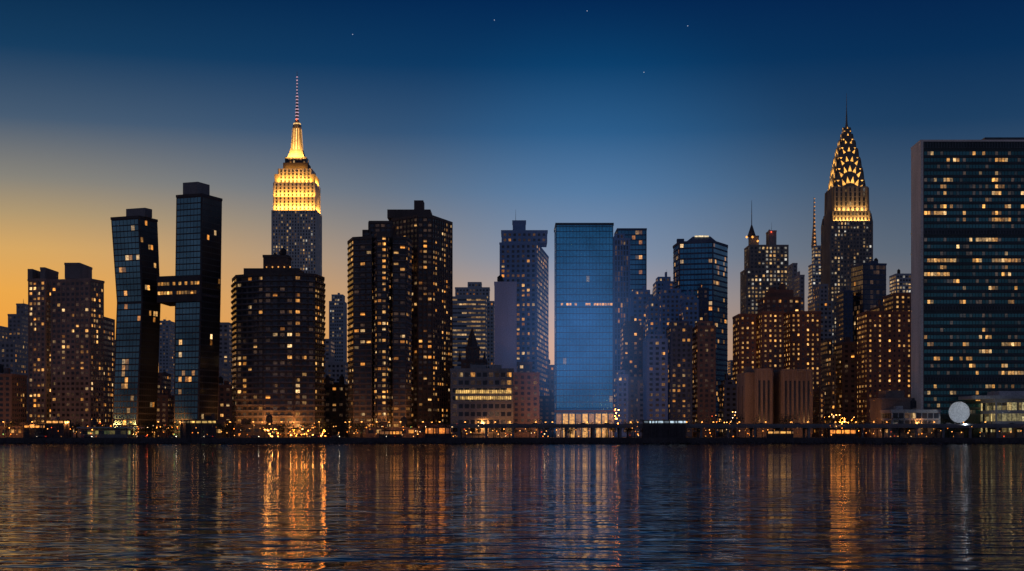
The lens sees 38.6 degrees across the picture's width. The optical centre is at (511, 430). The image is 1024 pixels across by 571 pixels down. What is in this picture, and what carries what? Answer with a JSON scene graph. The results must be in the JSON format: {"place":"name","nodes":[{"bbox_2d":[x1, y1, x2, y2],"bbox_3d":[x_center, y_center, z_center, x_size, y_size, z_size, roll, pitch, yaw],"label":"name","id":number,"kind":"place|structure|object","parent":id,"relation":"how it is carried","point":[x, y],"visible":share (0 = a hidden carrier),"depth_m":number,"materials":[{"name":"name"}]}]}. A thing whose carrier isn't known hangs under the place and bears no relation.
{"place":"outdoors","nodes":[
{"label":"outdoors","id":0,"kind":"place"},
{"bbox_2d":[73,437,876,437],"bbox_3d":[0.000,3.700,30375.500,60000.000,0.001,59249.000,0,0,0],"label":"ground","id":1,"kind":"structure","parent":0,"point":[581,437],"depth_m":808.65,"materials":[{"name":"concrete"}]},
{"bbox_2d":[0,364,27,425],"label":"apartment building","id":2,"kind":"structure","parent":1,"relation":"on","point":[13,397],"depth_m":833.90,"materials":[{"name":"brown brick"}]},
{"bbox_2d":[0,334,27,374],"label":"apartment building","id":3,"kind":"structure","parent":1,"relation":"on","point":[13,355],"depth_m":1000.00,"materials":[{"name":"grey concrete"}]},
{"bbox_2d":[0,303,27,383],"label":"apartment building","id":4,"kind":"structure","parent":1,"relation":"on","point":[17,327],"depth_m":1250.00,"materials":[{"name":"grey concrete"}]},
{"bbox_2d":[0,422,27,437],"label":"riverside shed","id":5,"kind":"structure","parent":1,"relation":"on","point":[16,431],"depth_m":768.00,"materials":[{"name":"brown brick"}]},
{"bbox_2d":[27,384,27,420],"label":"city block","id":6,"kind":"structure","parent":1,"relation":"on","point":[27,402],"depth_m":965.82,"materials":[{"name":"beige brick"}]},
{"bbox_2d":[38,416,73,437],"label":"riverside shed","id":7,"kind":"structure","parent":1,"relation":"on","point":[54,417],"depth_m":774.30,"materials":[{"name":"brown concrete"}]},
{"bbox_2d":[27,263,114,435],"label":"apartment tower","id":8,"kind":"structure","parent":1,"relation":"on","point":[71,345],"depth_m":874.20,"materials":[{"name":"beige brick"}]},
{"bbox_2d":[76,418,143,437],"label":"ferry terminal","id":9,"kind":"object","parent":1,"relation":"on","point":[110,432],"visible":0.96,"depth_m":756.00,"materials":[{"name":"grey concrete"}]},
{"bbox_2d":[110,208,160,437],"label":"leaning glass tower","id":10,"kind":"structure","parent":1,"relation":"on","point":[136,265],"depth_m":804.12,"materials":[{"name":"glass"}]},
{"bbox_2d":[158,372,170,394],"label":"apartment building","id":11,"kind":"structure","parent":1,"relation":"on","point":[164,380],"depth_m":966.96,"materials":[{"name":"brown brick"}]},
{"bbox_2d":[156,390,173,435],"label":"city block","id":12,"kind":"structure","parent":1,"relation":"on","point":[165,406],"depth_m":905.90,"materials":[{"name":"brown brick"}]},
{"bbox_2d":[159,319,174,394],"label":"office tower","id":13,"kind":"structure","parent":1,"relation":"on","point":[166,346],"depth_m":1500.00,"materials":[{"name":"grey glass"}]},
{"bbox_2d":[174,182,222,437],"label":"leaning glass tower","id":14,"kind":"structure","parent":1,"relation":"on","point":[197,252],"depth_m":794.34,"materials":[{"name":"glass"}]},
{"bbox_2d":[157,275,201,305],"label":"skybridge","id":15,"kind":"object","parent":14,"relation":"attached to","point":[171,290],"visible":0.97,"depth_m":792.50,"materials":[{"name":"black glass"}]},
{"bbox_2d":[205,414,228,437],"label":"riverside shed","id":16,"kind":"structure","parent":1,"relation":"on","point":[222,423],"depth_m":768.48,"materials":[{"name":"black glass"}]},
{"bbox_2d":[218,376,231,435],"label":"city block","id":17,"kind":"structure","parent":1,"relation":"on","point":[224,402],"depth_m":906.46,"materials":[{"name":"brown brick"}]},
{"bbox_2d":[219,322,231,384],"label":"apartment building","id":18,"kind":"structure","parent":1,"relation":"on","point":[225,363],"depth_m":1150.00,"materials":[{"name":"grey concrete"}]},
{"bbox_2d":[234,414,280,437],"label":"riverside shed","id":19,"kind":"structure","parent":1,"relation":"on","point":[256,430],"depth_m":768.00,"materials":[{"name":"brown brick"}]},
{"bbox_2d":[231,248,325,437],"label":"balcony apartment building","id":20,"kind":"structure","parent":1,"relation":"on","point":[278,334],"depth_m":797.56,"materials":[{"name":"brown brick"}]},
{"bbox_2d":[271,76,321,275],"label":"art deco skyscraper","id":21,"kind":"structure","parent":1,"relation":"on","point":[296,224],"depth_m":1815.42,"materials":[{"name":"grey stone"}]},
{"bbox_2d":[324,375,333,383],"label":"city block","id":22,"kind":"structure","parent":1,"relation":"on","point":[328,380],"depth_m":934.41,"materials":[{"name":"black concrete"}]},
{"bbox_2d":[324,375,347,435],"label":"apartment building","id":23,"kind":"structure","parent":1,"relation":"on","point":[336,402],"depth_m":900.00,"materials":[{"name":"black brick"}]},
{"bbox_2d":[324,339,347,383],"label":"apartment tower","id":24,"kind":"structure","parent":1,"relation":"on","point":[335,370],"depth_m":1103.20,"materials":[{"name":"grey concrete"}]},
{"bbox_2d":[329,293,346,361],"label":"office tower","id":25,"kind":"structure","parent":1,"relation":"on","point":[338,319],"depth_m":1500.00,"materials":[{"name":"grey glass"}]},
{"bbox_2d":[366,416,417,437],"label":"riverside shed","id":26,"kind":"structure","parent":1,"relation":"on","point":[405,431],"depth_m":768.00,"materials":[{"name":"brown brick"}]},
{"bbox_2d":[347,200,452,437],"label":"bay fronted apartment tower","id":27,"kind":"structure","parent":1,"relation":"on","point":[400,312],"depth_m":808.96,"materials":[{"name":"brown brick"}]},
{"bbox_2d":[417,421,449,437],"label":"riverside shed","id":28,"kind":"structure","parent":1,"relation":"on","point":[420,431],"depth_m":768.00,"materials":[{"name":"red brick"}]},
{"bbox_2d":[23,420,855,437],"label":"riverfront kiosks","id":29,"kind":"object","parent":1,"relation":"on","point":[650,427],"visible":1,"depth_m":757.32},
{"bbox_2d":[453,296,486,367],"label":"office tower","id":30,"kind":"structure","parent":1,"relation":"on","point":[469,313],"depth_m":1299.96,"materials":[{"name":"grey glass"}]},
{"bbox_2d":[458,328,487,367],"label":"stone church","id":31,"kind":"structure","parent":1,"relation":"on","point":[472,348],"depth_m":850.00,"materials":[{"name":"grey stone"}]},
{"bbox_2d":[455,282,493,367],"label":"office tower","id":32,"kind":"structure","parent":1,"relation":"on","point":[474,289],"depth_m":1350.00,"materials":[{"name":"grey glass"}]},
{"bbox_2d":[450,365,513,437],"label":"medical office building","id":33,"kind":"structure","parent":1,"relation":"on","point":[481,394],"depth_m":790.00,"materials":[{"name":"concrete"}]},
{"bbox_2d":[0,409,990,437],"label":"riverside trees","id":34,"kind":"object","parent":1,"relation":"on","point":[226,429],"visible":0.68,"depth_m":776.67,"materials":[{"name":"black plant"}]},
{"bbox_2d":[3,409,999,435],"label":"distant street lights","id":35,"kind":"object","parent":1,"relation":"on","point":[403,429],"visible":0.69,"depth_m":767.11},
{"bbox_2d":[494,275,516,371],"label":"mauve slab building","id":36,"kind":"structure","parent":1,"relation":"on","point":[505,324],"depth_m":850.00,"materials":[{"name":"concrete"}]},
{"bbox_2d":[0,436,1023,437],"bbox_3d":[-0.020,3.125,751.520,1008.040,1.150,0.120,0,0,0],"label":"riverside railing","id":37,"kind":"object","parent":1,"relation":"on","point":[511,436],"visible":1,"depth_m":751.46,"materials":[{"name":"black metal"}]},
{"bbox_2d":[499,220,548,395],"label":"setback apartment tower","id":38,"kind":"structure","parent":1,"relation":"on","point":[524,260],"depth_m":962.16,"materials":[{"name":"blue concrete"}]},
{"bbox_2d":[513,357,539,435],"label":"apartment building","id":39,"kind":"structure","parent":1,"relation":"on","point":[526,395],"depth_m":820.00,"materials":[{"name":"brown brick"}]},
{"bbox_2d":[539,390,553,435],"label":"city block","id":40,"kind":"structure","parent":1,"relation":"on","point":[546,409],"depth_m":970.17,"materials":[{"name":"blue glass"}]},
{"bbox_2d":[549,360,553,395],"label":"apartment tower","id":41,"kind":"structure","parent":1,"relation":"on","point":[551,377],"depth_m":1050.00,"materials":[{"name":"blue glass"}]},
{"bbox_2d":[554,223,614,435],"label":"blue glass tower","id":42,"kind":"structure","parent":1,"relation":"on","point":[583,322],"depth_m":849.94,"materials":[{"name":"glass"}]},
{"bbox_2d":[614,358,627,435],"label":"midtown tower","id":43,"kind":"structure","parent":1,"relation":"on","point":[621,392],"depth_m":880.00,"materials":[{"name":"blue glass"}]},
{"bbox_2d":[613,234,629,395],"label":"ribbed office tower","id":44,"kind":"structure","parent":1,"relation":"on","point":[621,278],"depth_m":1049.94,"materials":[{"name":"blue glass"}]},
{"bbox_2d":[614,228,646,294],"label":"dark glass tower","id":45,"kind":"structure","parent":1,"relation":"on","point":[638,257],"depth_m":1099.94,"materials":[{"name":"glass"}]},
{"bbox_2d":[620,316,643,376],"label":"midtown tower","id":46,"kind":"structure","parent":1,"relation":"on","point":[631,342],"depth_m":1000.00,"materials":[{"name":"blue brick"}]},
{"bbox_2d":[625,371,642,435],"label":"city block","id":47,"kind":"structure","parent":1,"relation":"on","point":[631,398],"depth_m":938.69,"materials":[{"name":"blue concrete"}]},
{"bbox_2d":[635,380,642,435],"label":"city block","id":48,"kind":"structure","parent":1,"relation":"on","point":[639,401],"depth_m":923.05,"materials":[{"name":"blue glass"}]},
{"bbox_2d":[630,286,652,340],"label":"midtown tower","id":49,"kind":"structure","parent":1,"relation":"on","point":[638,300],"depth_m":1050.00,"materials":[{"name":"blue concrete"}]},
{"bbox_2d":[645,296,659,335],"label":"midtown tower","id":50,"kind":"structure","parent":1,"relation":"on","point":[652,315],"depth_m":980.00,"materials":[{"name":"blue glass"}]},
{"bbox_2d":[643,329,667,419],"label":"midtown tower","id":51,"kind":"structure","parent":1,"relation":"on","point":[655,376],"depth_m":900.00,"materials":[{"name":"blue glass"}]},
{"bbox_2d":[653,272,672,300],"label":"midtown tower","id":52,"kind":"structure","parent":1,"relation":"on","point":[658,285],"depth_m":1150.00,"materials":[{"name":"blue glass"}]},
{"bbox_2d":[657,282,684,337],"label":"midtown tower","id":53,"kind":"structure","parent":1,"relation":"on","point":[669,299],"depth_m":1000.00,"materials":[{"name":"blue concrete"}]},
{"bbox_2d":[666,315,692,435],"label":"midtown tower","id":54,"kind":"structure","parent":1,"relation":"on","point":[679,334],"depth_m":900.00,"materials":[{"name":"blue glass"}]},
{"bbox_2d":[679,289,698,327],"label":"midtown tower","id":55,"kind":"structure","parent":1,"relation":"on","point":[688,307],"depth_m":960.00,"materials":[{"name":"blue concrete"}]},
{"bbox_2d":[673,236,727,435],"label":"octagonal glass tower","id":56,"kind":"structure","parent":1,"relation":"on","point":[697,260],"depth_m":1005.56,"materials":[{"name":"blue glass"}]},
{"bbox_2d":[698,283,708,320],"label":"midtown tower","id":57,"kind":"structure","parent":1,"relation":"on","point":[703,295],"depth_m":1000.00,"materials":[{"name":"blue glass"}]},
{"bbox_2d":[692,314,715,435],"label":"midtown tower","id":58,"kind":"structure","parent":1,"relation":"on","point":[703,371],"depth_m":900.00,"materials":[{"name":"brown brick"}]},
{"bbox_2d":[718,373,736,435],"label":"midtown tower","id":59,"kind":"structure","parent":1,"relation":"on","point":[727,399],"depth_m":900.00,"materials":[{"name":"grey glass"}]},
{"bbox_2d":[728,360,732,379],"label":"distant city block","id":60,"kind":"structure","parent":1,"relation":"on","point":[730,367],"depth_m":1806.35,"materials":[{"name":"grey glass"}]},
{"bbox_2d":[450,424,1023,437],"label":"elevated highway","id":61,"kind":"structure","parent":1,"relation":"on","point":[808,427],"depth_m":759.60,"materials":[{"name":"grey concrete"}]},
{"bbox_2d":[736,367,773,435],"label":"power station","id":62,"kind":"object","parent":1,"relation":"on","point":[745,391],"visible":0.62,"depth_m":845.00,"materials":[{"name":"beige stone"}]},
{"bbox_2d":[740,202,788,313],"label":"ornate hotel tower","id":63,"kind":"structure","parent":1,"relation":"on","point":[765,268],"depth_m":1303.64,"materials":[{"name":"stone"}]},
{"bbox_2d":[732,283,820,390],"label":"tudor brick apartment block","id":64,"kind":"structure","parent":1,"relation":"on","point":[780,329],"depth_m":900.00,"materials":[{"name":"brown brick"}]},
{"bbox_2d":[749,363,812,435],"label":"power station annex","id":65,"kind":"object","parent":1,"relation":"on","point":[784,391],"visible":0.79,"depth_m":840.17,"materials":[{"name":"brown brick"}]},
{"bbox_2d":[787,263,804,310],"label":"office tower","id":66,"kind":"structure","parent":1,"relation":"on","point":[795,281],"depth_m":1216.91,"materials":[{"name":"grey glass"}]},
{"bbox_2d":[808,198,820,303],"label":"spired tower","id":67,"kind":"structure","parent":1,"relation":"on","point":[814,273],"depth_m":1604.00,"materials":[{"name":"grey glass"}]},
{"bbox_2d":[812,384,824,435],"bbox_3d":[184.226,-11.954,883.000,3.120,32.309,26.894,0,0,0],"label":"brick warehouse","id":68,"kind":"structure","parent":1,"relation":"on","point":[818,401],"depth_m":874.84,"materials":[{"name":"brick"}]},
{"bbox_2d":[808,284,832,354],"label":"office tower","id":69,"kind":"structure","parent":1,"relation":"on","point":[822,304],"depth_m":1150.00,"materials":[{"name":"grey concrete"}]},
{"bbox_2d":[821,338,835,435],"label":"stone apartment building","id":70,"kind":"structure","parent":1,"relation":"on","point":[828,372],"depth_m":939.67,"materials":[{"name":"brown stone"}]},
{"bbox_2d":[836,287,852,342],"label":"dark glass tower","id":71,"kind":"structure","parent":1,"relation":"on","point":[844,311],"depth_m":1100.00,"materials":[{"name":"blue glass"}]},
{"bbox_2d":[833,334,856,428],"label":"tudor brick apartment block","id":72,"kind":"structure","parent":1,"relation":"on","point":[845,352],"depth_m":930.00,"materials":[{"name":"brown brick"}]},
{"bbox_2d":[821,93,872,343],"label":"arched crown skyscraper","id":73,"kind":"structure","parent":1,"relation":"on","point":[847,232],"depth_m":1392.07,"materials":[{"name":"stone"}]},
{"bbox_2d":[850,258,886,341],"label":"dark glass tower","id":74,"kind":"structure","parent":1,"relation":"on","point":[868,284],"depth_m":1102.69,"materials":[{"name":"blue glass"}]},
{"bbox_2d":[856,293,910,435],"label":"tudor brick apartment block","id":75,"kind":"structure","parent":1,"relation":"on","point":[883,346],"depth_m":890.00,"materials":[{"name":"brown brick"}]},
{"bbox_2d":[869,388,914,437],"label":"assembly hall","id":76,"kind":"structure","parent":1,"relation":"on","point":[887,399],"depth_m":806.00,"materials":[{"name":"brown concrete"}]},
{"bbox_2d":[889,269,910,293],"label":"office tower","id":77,"kind":"structure","parent":1,"relation":"on","point":[899,282],"depth_m":1500.00,"materials":[{"name":"grey glass"}]},
{"bbox_2d":[880,398,940,437],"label":"conference building","id":78,"kind":"structure","parent":1,"relation":"on","point":[914,416],"depth_m":778.00,"materials":[{"name":"white paint"}]},
{"bbox_2d":[949,402,969,437],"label":"satellite dish","id":79,"kind":"object","parent":1,"relation":"on","point":[959,412],"visible":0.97,"depth_m":771.15,"materials":[{"name":"white metal"}]},
{"bbox_2d":[911,137,1023,437],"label":"glass slab headquarters","id":80,"kind":"structure","parent":1,"relation":"on","point":[967,267],"depth_m":799.89,"materials":[{"name":"teal glass"}]},
{"bbox_2d":[0,444,1023,570],"bbox_3d":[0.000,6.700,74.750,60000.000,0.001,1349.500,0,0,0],"label":"river water","id":81,"kind":"structure","parent":0,"point":[511,507],"depth_m":127.80,"materials":[{"name":"blue liquid"}]},
{"bbox_2d":[0,438,1023,443],"bbox_3d":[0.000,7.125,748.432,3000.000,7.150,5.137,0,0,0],"label":"seawall","id":82,"kind":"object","parent":81,"relation":"in","point":[511,440],"visible":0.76,"depth_m":749.00,"materials":[{"name":"black concrete"}]},
{"bbox_2d":[0,0,1023,371],"label":"sky","id":83,"kind":"structure","parent":0,"point":[667,118],"materials":[{"name":"blue"}]},
{"bbox_2d":[958,391,1023,437],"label":"glass pavilion","id":84,"kind":"structure","parent":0,"point":[1002,407],"depth_m":775.00,"materials":[{"name":"beige glass"}]}
]}

